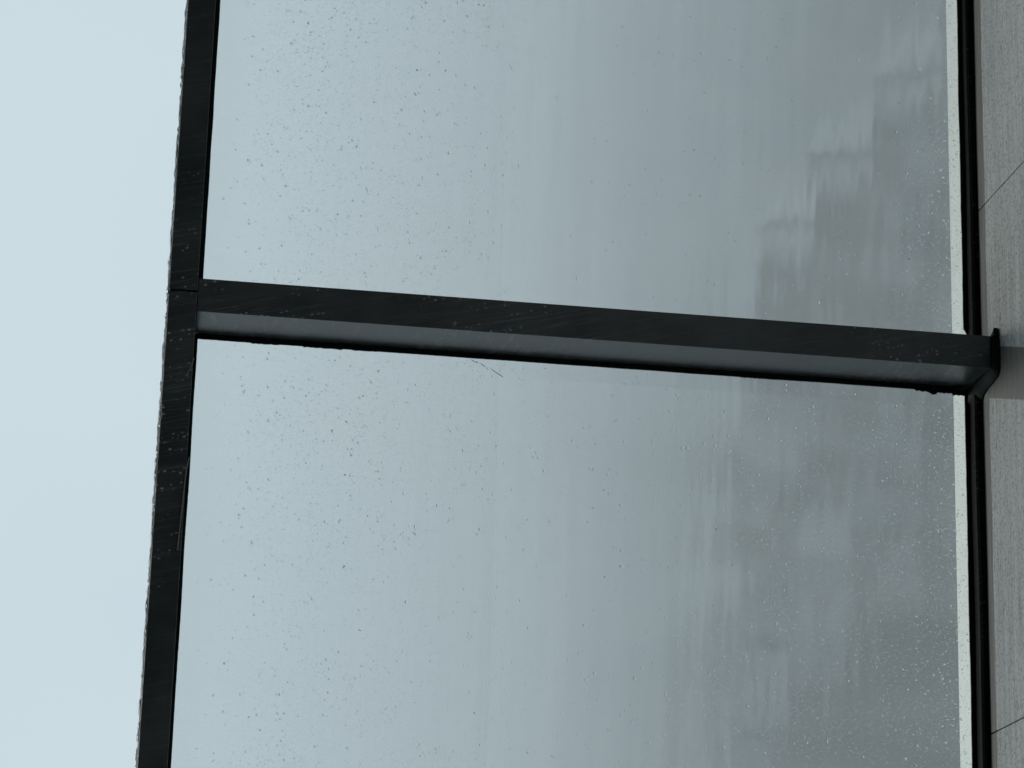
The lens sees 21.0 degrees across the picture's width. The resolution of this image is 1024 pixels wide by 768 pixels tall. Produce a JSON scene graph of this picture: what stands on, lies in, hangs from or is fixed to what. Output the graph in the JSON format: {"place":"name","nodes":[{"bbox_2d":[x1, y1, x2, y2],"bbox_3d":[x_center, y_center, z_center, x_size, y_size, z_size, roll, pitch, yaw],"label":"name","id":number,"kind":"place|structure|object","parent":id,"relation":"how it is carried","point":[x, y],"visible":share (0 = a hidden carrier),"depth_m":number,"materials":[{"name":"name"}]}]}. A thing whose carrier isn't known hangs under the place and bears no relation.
{"place":"outdoors","nodes":[
{"label":"outdoors","id":0,"kind":"place"},
{"bbox_2d":[0,0,186,767],"label":"sky","id":1,"kind":"structure","parent":0,"point":[90,93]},
{"label":"pavement","id":2,"kind":"structure","parent":0,"visible":0},
{"bbox_2d":[946,0,1023,767],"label":"stone wall","id":3,"kind":"structure","parent":2,"relation":"on","point":[999,61],"depth_m":4.35,"materials":[{"name":"stone"}]},
{"bbox_2d":[137,0,999,767],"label":"glass canopy","id":4,"kind":"object","parent":3,"relation":"attached to","point":[967,364],"visible":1,"depth_m":4.28,"materials":[{"name":"black metal"}]},
{"bbox_2d":[135,0,187,767],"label":"water fringe","id":5,"kind":"object","parent":4,"relation":"attached to","point":[168,290],"visible":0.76,"depth_m":4.16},
{"bbox_2d":[177,457,189,550],"bbox_3d":[-0.487,0.177,4.085,0.004,0.003,0.143,7,-107,-7],"label":"cobweb strand","id":6,"kind":"object","parent":4,"relation":"hanging from","point":[182,503],"visible":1,"depth_m":4.08},
{"bbox_2d":[171,0,959,767],"bbox_3d":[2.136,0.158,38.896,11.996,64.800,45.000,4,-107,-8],"label":"glass pane","id":7,"kind":"structure","parent":4,"relation":"in","point":[843,184],"depth_m":8.57,"materials":[{"name":"clear glass"}]},
{"bbox_2d":[177,0,971,767],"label":"fine drizzle","id":8,"kind":"object","parent":4,"relation":"on","point":[609,426],"visible":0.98,"depth_m":4.34,"materials":[{"name":"liquid"}]}
]}

